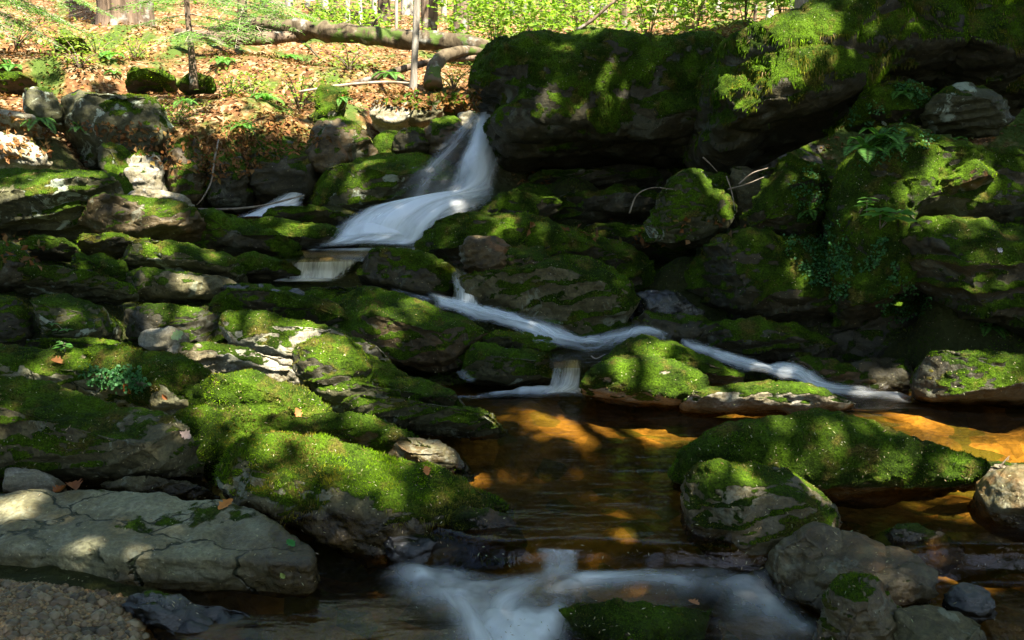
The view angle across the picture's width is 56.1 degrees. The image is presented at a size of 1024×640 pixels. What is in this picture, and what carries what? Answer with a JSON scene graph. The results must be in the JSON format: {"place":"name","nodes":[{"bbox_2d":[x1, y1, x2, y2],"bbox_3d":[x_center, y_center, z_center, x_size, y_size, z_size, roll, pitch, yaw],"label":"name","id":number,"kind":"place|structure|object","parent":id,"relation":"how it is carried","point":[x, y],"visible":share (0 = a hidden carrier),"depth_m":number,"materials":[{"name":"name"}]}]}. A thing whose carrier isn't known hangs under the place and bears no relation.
{"place":"outdoors","nodes":[
{"label":"outdoors","id":0,"kind":"place"},
{"bbox_2d":[285,245,410,261],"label":"rock ledge","id":1,"kind":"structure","parent":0,"point":[329,260],"depth_m":7.56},
{"bbox_2d":[332,190,470,243],"bbox_3d":[-0.893,-0.829,7.999,1.738,0.489,0.549,-4,11,-21],"label":"waterfall step","id":2,"kind":"object","parent":1,"relation":"on","point":[397,214],"visible":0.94,"depth_m":7.99,"materials":[{"name":"white liquid"}]},
{"bbox_2d":[347,112,490,235],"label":"waterfall mist","id":3,"kind":"structure","parent":0,"point":[479,152],"depth_m":8.34,"materials":[{"name":"liquid"}]},
{"bbox_2d":[0,0,1023,639],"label":"ground","id":4,"kind":"structure","parent":0,"point":[578,482],"depth_m":5.41,"materials":[{"name":"soil"}]},
{"bbox_2d":[0,240,34,291],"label":"boulder","id":5,"kind":"object","parent":4,"relation":"on","point":[9,276],"visible":0.76,"depth_m":6.28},
{"bbox_2d":[0,294,35,346],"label":"boulder","id":6,"kind":"object","parent":4,"relation":"on","point":[16,314],"visible":0.88,"depth_m":5.86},
{"bbox_2d":[0,132,52,169],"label":"boulder","id":7,"kind":"object","parent":4,"relation":"on","point":[33,161],"visible":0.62,"depth_m":8.67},
{"bbox_2d":[2,467,66,493],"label":"boulder","id":8,"kind":"object","parent":4,"relation":"on","point":[24,479],"visible":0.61,"depth_m":4.32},
{"bbox_2d":[19,234,82,261],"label":"boulder","id":9,"kind":"object","parent":4,"relation":"on","point":[61,249],"visible":0.84,"depth_m":6.93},
{"bbox_2d":[0,0,116,50],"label":"hemlock","id":10,"kind":"object","parent":4,"relation":"on","point":[24,4],"visible":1,"depth_m":11.04,"materials":[{"name":"green plant"}]},
{"bbox_2d":[0,167,126,239],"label":"boulder","id":11,"kind":"object","parent":4,"relation":"on","point":[56,213],"visible":0.7,"depth_m":7.26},
{"bbox_2d":[13,261,138,305],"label":"boulder","id":12,"kind":"object","parent":4,"relation":"on","point":[93,287],"visible":0.82,"depth_m":6.35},
{"bbox_2d":[29,293,123,341],"bbox_3d":[-2.733,0.005,6.081,0.469,0.392,0.620,0,10,0],"label":"rock ledge","id":13,"kind":"object","parent":4,"relation":"on","point":[84,318],"visible":0.91,"depth_m":5.85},
{"bbox_2d":[0,579,156,639],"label":"stream pebbles","id":14,"kind":"object","parent":4,"relation":"on","point":[58,603],"visible":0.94,"depth_m":3.34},
{"bbox_2d":[0,343,187,414],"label":"rock slab","id":15,"kind":"object","parent":4,"relation":"on","point":[16,360],"visible":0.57,"depth_m":5.22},
{"bbox_2d":[66,252,128,281],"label":"boulder","id":16,"kind":"object","parent":4,"relation":"on","point":[110,267],"visible":0.5,"depth_m":6.81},
{"bbox_2d":[0,375,214,493],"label":"rock ledge","id":17,"kind":"object","parent":4,"relation":"on","point":[162,444],"visible":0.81,"depth_m":4.47,"materials":[{"name":"plant"}]},
{"bbox_2d":[97,142,131,175],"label":"boulder","id":18,"kind":"object","parent":4,"relation":"on","point":[112,157],"visible":0.58,"depth_m":8.78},
{"bbox_2d":[76,231,154,259],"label":"boulder","id":19,"kind":"object","parent":4,"relation":"on","point":[86,243],"visible":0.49,"depth_m":7.13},
{"bbox_2d":[61,89,173,169],"bbox_3d":[-3.943,-1.897,9.763,1.137,0.849,1.061,0,10,0],"label":"boulder","id":20,"kind":"object","parent":4,"relation":"on","point":[122,111],"visible":0.73,"depth_m":9.32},
{"bbox_2d":[22,86,64,132],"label":"boulder","id":21,"kind":"object","parent":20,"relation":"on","point":[39,102],"visible":0.86,"depth_m":9.28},
{"bbox_2d":[93,0,158,28],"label":"tree","id":22,"kind":"object","parent":4,"relation":"on","point":[125,17],"visible":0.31,"depth_m":12.78,"materials":[{"name":"brown plant"}]},
{"bbox_2d":[78,192,206,242],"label":"boulder","id":23,"kind":"object","parent":4,"relation":"on","point":[179,221],"visible":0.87,"depth_m":7.22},
{"bbox_2d":[123,149,169,191],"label":"boulder","id":24,"kind":"object","parent":4,"relation":"on","point":[139,171],"visible":0.69,"depth_m":8.75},
{"bbox_2d":[83,342,210,407],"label":"boulder","id":25,"kind":"object","parent":4,"relation":"on","point":[172,371],"visible":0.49,"depth_m":5.21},
{"bbox_2d":[124,66,177,94],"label":"boulder","id":26,"kind":"object","parent":4,"relation":"on","point":[143,80],"visible":0.93,"depth_m":10.70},
{"bbox_2d":[100,475,219,500],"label":"boulder","id":27,"kind":"object","parent":4,"relation":"on","point":[185,490],"visible":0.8,"depth_m":4.40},
{"bbox_2d":[0,489,319,597],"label":"rock slab","id":28,"kind":"object","parent":4,"relation":"on","point":[190,562],"visible":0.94,"depth_m":3.73,"materials":[{"name":"stone"}]},
{"bbox_2d":[124,303,227,343],"bbox_3d":[-2.154,0.077,6.202,0.682,0.430,0.604,0,10,0],"label":"rock ledge","id":29,"kind":"object","parent":4,"relation":"on","point":[201,322],"visible":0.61,"depth_m":5.99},
{"bbox_2d":[124,267,236,303],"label":"boulder","id":30,"kind":"object","parent":4,"relation":"on","point":[188,286],"visible":0.67,"depth_m":6.75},
{"bbox_2d":[121,239,247,282],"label":"boulder","id":31,"kind":"object","parent":4,"relation":"on","point":[190,257],"visible":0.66,"depth_m":6.94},
{"bbox_2d":[162,135,212,210],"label":"boulder","id":32,"kind":"object","parent":4,"relation":"on","point":[188,184],"visible":0.64,"depth_m":8.90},
{"bbox_2d":[103,0,272,88],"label":"hemlock sapling","id":33,"kind":"object","parent":4,"relation":"on","point":[192,63],"visible":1,"depth_m":9.98,"materials":[{"name":"green plant"}]},
{"bbox_2d":[122,590,262,639],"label":"boulder","id":34,"kind":"object","parent":4,"relation":"on","point":[160,615],"visible":0.86,"depth_m":3.42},
{"bbox_2d":[172,403,244,485],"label":"boulder","id":35,"kind":"object","parent":4,"relation":"on","point":[212,426],"visible":0.39,"depth_m":4.76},
{"bbox_2d":[206,150,254,213],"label":"boulder","id":36,"kind":"object","parent":4,"relation":"on","point":[237,189],"visible":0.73,"depth_m":8.93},
{"bbox_2d":[165,341,301,385],"bbox_3d":[-1.650,0.290,5.732,0.861,0.364,0.257,0,10,0],"label":"rock slab","id":37,"kind":"object","parent":4,"relation":"on","point":[224,360],"visible":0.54,"depth_m":5.64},
{"bbox_2d":[192,207,304,266],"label":"boulder","id":38,"kind":"object","parent":4,"relation":"on","point":[232,235],"visible":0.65,"depth_m":7.49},
{"bbox_2d":[200,0,319,50],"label":"hemlock","id":39,"kind":"object","parent":4,"relation":"on","point":[241,15],"visible":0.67,"depth_m":12.26,"materials":[{"name":"green plant"}]},
{"bbox_2d":[188,368,332,416],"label":"boulder","id":40,"kind":"object","parent":4,"relation":"on","point":[261,393],"visible":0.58,"depth_m":4.97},
{"bbox_2d":[236,251,300,283],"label":"boulder","id":41,"kind":"object","parent":4,"relation":"on","point":[262,268],"visible":0.79,"depth_m":7.30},
{"bbox_2d":[208,287,348,326],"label":"boulder","id":42,"kind":"object","parent":4,"relation":"on","point":[312,308],"visible":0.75,"depth_m":6.41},
{"bbox_2d":[247,135,320,204],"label":"boulder","id":43,"kind":"object","parent":4,"relation":"on","point":[273,180],"visible":0.76,"depth_m":8.92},
{"bbox_2d":[245,216,359,249],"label":"boulder","id":44,"kind":"object","parent":4,"relation":"on","point":[321,236],"visible":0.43,"depth_m":7.89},
{"bbox_2d":[218,309,394,365],"bbox_3d":[-1.261,0.200,6.055,1.098,0.590,0.679,0,10,0],"label":"rock ledge","id":45,"kind":"object","parent":4,"relation":"on","point":[286,335],"visible":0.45,"depth_m":5.80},
{"bbox_2d":[262,204,357,230],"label":"boulder","id":46,"kind":"object","parent":4,"relation":"on","point":[319,214],"visible":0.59,"depth_m":8.22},
{"bbox_2d":[291,333,373,395],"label":"boulder","id":47,"kind":"object","parent":4,"relation":"on","point":[334,371],"visible":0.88,"depth_m":5.13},
{"bbox_2d":[259,0,422,28],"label":"shrub","id":48,"kind":"object","parent":4,"relation":"on","point":[358,19],"visible":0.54,"depth_m":16.58,"materials":[{"name":"green plant"}]},
{"bbox_2d":[305,115,377,173],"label":"boulder","id":49,"kind":"object","parent":4,"relation":"on","point":[350,140],"visible":0.77,"depth_m":8.98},
{"bbox_2d":[312,84,348,123],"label":"boulder","id":50,"kind":"object","parent":49,"relation":"on","point":[326,96],"visible":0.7,"depth_m":9.26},
{"bbox_2d":[208,15,489,58],"bbox_3d":[-1.980,-3.497,11.919,4.144,0.662,0.339,3,10,17],"label":"fallen log","id":51,"kind":"object","parent":4,"relation":"on","point":[325,30],"visible":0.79,"depth_m":11.82,"materials":[{"name":"wood"}]},
{"bbox_2d":[174,28,312,45],"bbox_3d":[-3.343,-3.567,12.088,1.843,0.226,0.243,0,10,0],"label":"fallen branch","id":52,"kind":"object","parent":51,"relation":"on","point":[278,37],"visible":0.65,"depth_m":12.03,"materials":[{"name":"brown wood"}]},
{"bbox_2d":[231,411,475,484],"bbox_3d":[-0.825,0.681,4.907,1.332,0.494,0.364,1,10,7],"label":"rock ledge","id":53,"kind":"object","parent":4,"relation":"on","point":[372,432],"visible":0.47,"depth_m":4.76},
{"bbox_2d":[388,437,464,475],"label":"boulder","id":54,"kind":"object","parent":53,"relation":"on","point":[421,454],"visible":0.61,"depth_m":4.67,"materials":[{"name":"stone"}]},
{"bbox_2d":[315,380,402,412],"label":"boulder","id":55,"kind":"object","parent":4,"relation":"on","point":[333,397],"visible":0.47,"depth_m":5.12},
{"bbox_2d":[209,429,518,578],"bbox_3d":[-0.675,0.844,4.343,1.402,0.700,0.674,1,10,8],"label":"rock ledge","id":56,"kind":"object","parent":4,"relation":"on","point":[353,526],"visible":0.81,"depth_m":4.12,"materials":[{"name":"plant"}]},
{"bbox_2d":[383,533,470,585],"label":"boulder","id":57,"kind":"object","parent":56,"relation":"on","point":[434,554],"visible":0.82,"depth_m":3.99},
{"bbox_2d":[448,504,527,558],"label":"boulder","id":58,"kind":"object","parent":56,"relation":"on","point":[496,535],"visible":0.97,"depth_m":4.00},
{"bbox_2d":[307,151,458,214],"bbox_3d":[-1.223,-1.258,9.097,1.466,0.697,0.798,0,10,0],"label":"boulder","id":59,"kind":"object","parent":4,"relation":"on","point":[362,185],"visible":0.74,"depth_m":8.81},
{"bbox_2d":[300,352,465,406],"bbox_3d":[-0.765,0.401,5.609,1.081,0.581,0.582,5,11,26],"label":"rock ledge","id":60,"kind":"object","parent":4,"relation":"on","point":[391,376],"visible":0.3,"depth_m":5.41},
{"bbox_2d":[369,96,410,132],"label":"boulder","id":61,"kind":"object","parent":4,"relation":"on","point":[384,118],"visible":0.66,"depth_m":9.68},
{"bbox_2d":[356,246,458,299],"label":"boulder","id":62,"kind":"object","parent":4,"relation":"on","point":[410,270],"visible":0.86,"depth_m":7.09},
{"bbox_2d":[329,286,487,374],"bbox_3d":[-0.759,0.104,6.763,1.334,0.715,0.892,2,10,11],"label":"boulder","id":63,"kind":"object","parent":4,"relation":"on","point":[428,332],"visible":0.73,"depth_m":6.37,"materials":[{"name":"plant"}]},
{"bbox_2d":[392,127,429,154],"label":"boulder","id":64,"kind":"object","parent":4,"relation":"on","point":[410,139],"visible":0.6,"depth_m":9.12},
{"bbox_2d":[424,115,467,163],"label":"boulder","id":65,"kind":"object","parent":4,"relation":"on","point":[445,136],"visible":0.88,"depth_m":9.15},
{"bbox_2d":[387,0,557,65],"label":"shrub","id":66,"kind":"object","parent":4,"relation":"on","point":[486,16],"visible":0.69,"depth_m":13.67,"materials":[{"name":"green plant"}]},
{"bbox_2d":[78,78,939,394],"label":"creeping plants","id":67,"kind":"object","parent":4,"relation":"on","point":[116,376],"visible":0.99,"depth_m":6.35,"materials":[{"name":"green plant"}]},
{"bbox_2d":[461,341,556,388],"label":"boulder","id":68,"kind":"object","parent":4,"relation":"on","point":[492,364],"visible":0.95,"depth_m":6.25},
{"bbox_2d":[0,130,1021,639],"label":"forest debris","id":69,"kind":"object","parent":4,"relation":"on","point":[474,430],"visible":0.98,"depth_m":4.28,"materials":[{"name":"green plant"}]},
{"bbox_2d":[0,0,1023,270],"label":"leaf litter","id":70,"kind":"object","parent":4,"relation":"on","point":[392,102],"visible":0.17,"depth_m":9.62,"materials":[{"name":"plant"}]},
{"bbox_2d":[423,45,482,91],"bbox_3d":[-0.685,-2.899,11.057,0.268,0.563,1.071,6,12,30],"label":"fallen branch","id":71,"kind":"object","parent":70,"relation":"on","point":[439,60],"visible":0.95,"depth_m":10.80,"materials":[{"name":"wood"}]},
{"bbox_2d":[0,20,1023,418],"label":"moss carpet","id":72,"kind":"object","parent":4,"relation":"on","point":[440,190],"visible":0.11,"depth_m":7.46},
{"bbox_2d":[481,183,562,220],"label":"boulder","id":73,"kind":"object","parent":4,"relation":"on","point":[541,200],"visible":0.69,"depth_m":8.14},
{"bbox_2d":[483,329,565,367],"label":"boulder","id":74,"kind":"object","parent":4,"relation":"on","point":[518,339],"visible":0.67,"depth_m":6.44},
{"bbox_2d":[414,211,655,291],"bbox_3d":[0.187,-0.493,7.827,1.977,0.830,1.018,0,10,0],"label":"boulder","id":75,"kind":"object","parent":4,"relation":"on","point":[629,260],"visible":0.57,"depth_m":7.45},
{"bbox_2d":[451,254,639,345],"bbox_3d":[0.241,-0.156,7.104,1.390,0.699,0.768,0,10,0],"label":"boulder","id":76,"kind":"object","parent":4,"relation":"on","point":[549,292],"visible":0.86,"depth_m":6.83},
{"bbox_2d":[459,235,512,273],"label":"boulder","id":77,"kind":"object","parent":76,"relation":"on","point":[476,254],"visible":0.81,"depth_m":6.93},
{"bbox_2d":[461,0,647,37],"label":"shrub","id":78,"kind":"object","parent":4,"relation":"on","point":[556,18],"visible":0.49,"depth_m":14.06,"materials":[{"name":"green plant"}]},
{"bbox_2d":[467,26,726,173],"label":"rock cliff","id":79,"kind":"structure","parent":4,"relation":"on","point":[585,97],"depth_m":7.76,"materials":[{"name":"plant"}]},
{"bbox_2d":[555,183,658,224],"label":"boulder","id":80,"kind":"object","parent":4,"relation":"on","point":[614,201],"visible":0.66,"depth_m":8.24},
{"bbox_2d":[582,222,698,265],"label":"boulder","id":81,"kind":"object","parent":4,"relation":"on","point":[657,253],"visible":0.4,"depth_m":7.88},
{"bbox_2d":[577,0,747,32],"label":"shrub","id":82,"kind":"object","parent":4,"relation":"on","point":[646,12],"visible":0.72,"depth_m":14.91,"materials":[{"name":"green plant"}]},
{"bbox_2d":[629,289,704,321],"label":"boulder","id":83,"kind":"object","parent":4,"relation":"on","point":[662,301],"visible":0.41,"depth_m":6.95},
{"bbox_2d":[631,310,712,347],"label":"boulder","id":84,"kind":"object","parent":4,"relation":"on","point":[670,326],"visible":0.64,"depth_m":6.78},
{"bbox_2d":[610,0,762,34],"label":"shrub","id":85,"kind":"object","parent":4,"relation":"on","point":[688,16],"visible":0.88,"depth_m":13.91,"materials":[{"name":"green plant"}]},
{"bbox_2d":[640,167,737,249],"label":"boulder","id":86,"kind":"object","parent":4,"relation":"on","point":[701,197],"visible":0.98,"depth_m":7.18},
{"bbox_2d":[545,139,839,192],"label":"rock wall","id":87,"kind":"structure","parent":4,"relation":"on","point":[809,152],"depth_m":9.30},
{"bbox_2d":[729,166,769,228],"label":"boulder","id":88,"kind":"object","parent":4,"relation":"on","point":[738,174],"visible":0.38,"depth_m":7.39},
{"bbox_2d":[684,227,834,326],"bbox_3d":[1.867,-0.313,7.020,1.148,0.769,0.892,0,10,0],"label":"rock ledge","id":89,"kind":"object","parent":4,"relation":"on","point":[733,267],"visible":0.82,"depth_m":6.75,"materials":[{"name":"plant"}]},
{"bbox_2d":[738,153,832,235],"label":"boulder","id":90,"kind":"object","parent":89,"relation":"on","point":[775,209],"visible":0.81,"depth_m":6.89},
{"bbox_2d":[690,315,837,364],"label":"boulder","id":91,"kind":"object","parent":4,"relation":"on","point":[741,336],"visible":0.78,"depth_m":6.61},
{"bbox_2d":[679,379,855,417],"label":"boulder","id":92,"kind":"object","parent":4,"relation":"on","point":[757,398],"visible":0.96,"depth_m":5.58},
{"bbox_2d":[780,355,879,399],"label":"boulder","id":93,"kind":"object","parent":4,"relation":"on","point":[825,370],"visible":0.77,"depth_m":6.29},
{"bbox_2d":[682,0,1023,175],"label":"rock cliff","id":94,"kind":"structure","parent":4,"relation":"on","point":[769,90],"depth_m":6.86,"materials":[{"name":"plant"}]},
{"bbox_2d":[844,80,931,133],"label":"boulder","id":95,"kind":"object","parent":94,"relation":"on","point":[880,95],"visible":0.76,"depth_m":6.82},
{"bbox_2d":[818,296,925,362],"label":"rock wall","id":96,"kind":"structure","parent":4,"relation":"on","point":[854,344],"depth_m":6.76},
{"bbox_2d":[822,122,1023,329],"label":"rock ledge","id":97,"kind":"object","parent":96,"relation":"on","point":[913,178],"visible":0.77,"depth_m":6.24,"materials":[{"name":"plant"}]},
{"bbox_2d":[920,82,1014,137],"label":"boulder","id":98,"kind":"object","parent":97,"relation":"on","point":[967,109],"visible":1,"depth_m":6.62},
{"bbox_2d":[937,158,997,194],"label":"boulder","id":99,"kind":"object","parent":97,"relation":"on","point":[957,180],"visible":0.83,"depth_m":6.13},
{"bbox_2d":[850,357,912,401],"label":"boulder","id":100,"kind":"object","parent":4,"relation":"on","point":[882,372],"visible":0.63,"depth_m":6.28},
{"bbox_2d":[899,214,1023,336],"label":"rock slab","id":101,"kind":"object","parent":4,"relation":"on","point":[949,245],"visible":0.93,"depth_m":5.91,"materials":[{"name":"plant"}]},
{"bbox_2d":[909,349,1023,408],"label":"boulder","id":102,"kind":"object","parent":4,"relation":"on","point":[982,382],"visible":1,"depth_m":5.73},
{"bbox_2d":[438,297,658,342],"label":"bending stream","id":103,"kind":"structure","parent":0,"point":[532,329],"depth_m":6.59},
{"bbox_2d":[685,341,849,391],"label":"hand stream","id":104,"kind":"structure","parent":0,"point":[717,354],"depth_m":6.20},
{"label":"pool water","id":105,"kind":"structure","parent":0,"visible":0},
{"bbox_2d":[341,392,507,440],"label":"boulder","id":106,"kind":"object","parent":105,"relation":"in","point":[427,419],"visible":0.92,"depth_m":5.03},
{"bbox_2d":[411,566,774,639],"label":"foam","id":107,"kind":"object","parent":105,"relation":"on","point":[496,624],"visible":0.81,"depth_m":3.34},
{"bbox_2d":[549,596,722,639],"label":"boulder","id":108,"kind":"object","parent":105,"relation":"in","point":[636,623],"visible":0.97,"depth_m":3.33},
{"bbox_2d":[579,353,709,408],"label":"boulder","id":109,"kind":"object","parent":105,"relation":"in","point":[653,381],"visible":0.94,"depth_m":5.69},
{"bbox_2d":[600,334,744,386],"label":"boulder","id":110,"kind":"object","parent":105,"relation":"in","point":[718,373],"visible":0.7,"depth_m":5.96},
{"bbox_2d":[725,564,779,607],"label":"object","id":111,"kind":"object","parent":105,"relation":"in","point":[743,593],"visible":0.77,"depth_m":3.77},
{"bbox_2d":[680,458,842,570],"bbox_3d":[1.035,0.817,4.083,0.663,0.535,0.642,0,10,0],"label":"boulder","id":112,"kind":"object","parent":105,"relation":"in","point":[764,488],"visible":0.91,"depth_m":3.86,"materials":[{"name":"stone"}]},
{"bbox_2d":[667,407,990,508],"bbox_3d":[1.460,0.678,4.579,1.485,0.594,0.704,0,10,0],"label":"boulder","id":113,"kind":"object","parent":105,"relation":"in","point":[914,473],"visible":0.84,"depth_m":4.29,"materials":[{"name":"plant"}]},
{"bbox_2d":[765,521,938,617],"bbox_3d":[1.320,0.983,3.702,0.658,0.414,0.488,0,10,0],"label":"boulder","id":114,"kind":"object","parent":105,"relation":"in","point":[909,579],"visible":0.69,"depth_m":3.58,"materials":[{"name":"stone"}]},
{"bbox_2d":[812,571,901,639],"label":"boulder","id":115,"kind":"object","parent":105,"relation":"in","point":[862,603],"visible":0.96,"depth_m":3.20,"materials":[{"name":"stone"}]},
{"bbox_2d":[869,523,965,576],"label":"boulder","id":116,"kind":"object","parent":105,"relation":"in","point":[932,547],"visible":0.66,"depth_m":3.87,"materials":[{"name":"stone"}]},
{"bbox_2d":[893,605,986,639],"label":"boulder","id":117,"kind":"object","parent":105,"relation":"in","point":[935,623],"visible":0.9,"depth_m":3.18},
{"bbox_2d":[942,582,997,623],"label":"boulder","id":118,"kind":"object","parent":105,"relation":"in","point":[976,603],"visible":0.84,"depth_m":3.40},
{"bbox_2d":[967,464,1023,543],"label":"boulder","id":119,"kind":"object","parent":105,"relation":"in","point":[988,510],"visible":1,"depth_m":4.05,"materials":[{"name":"stone"}]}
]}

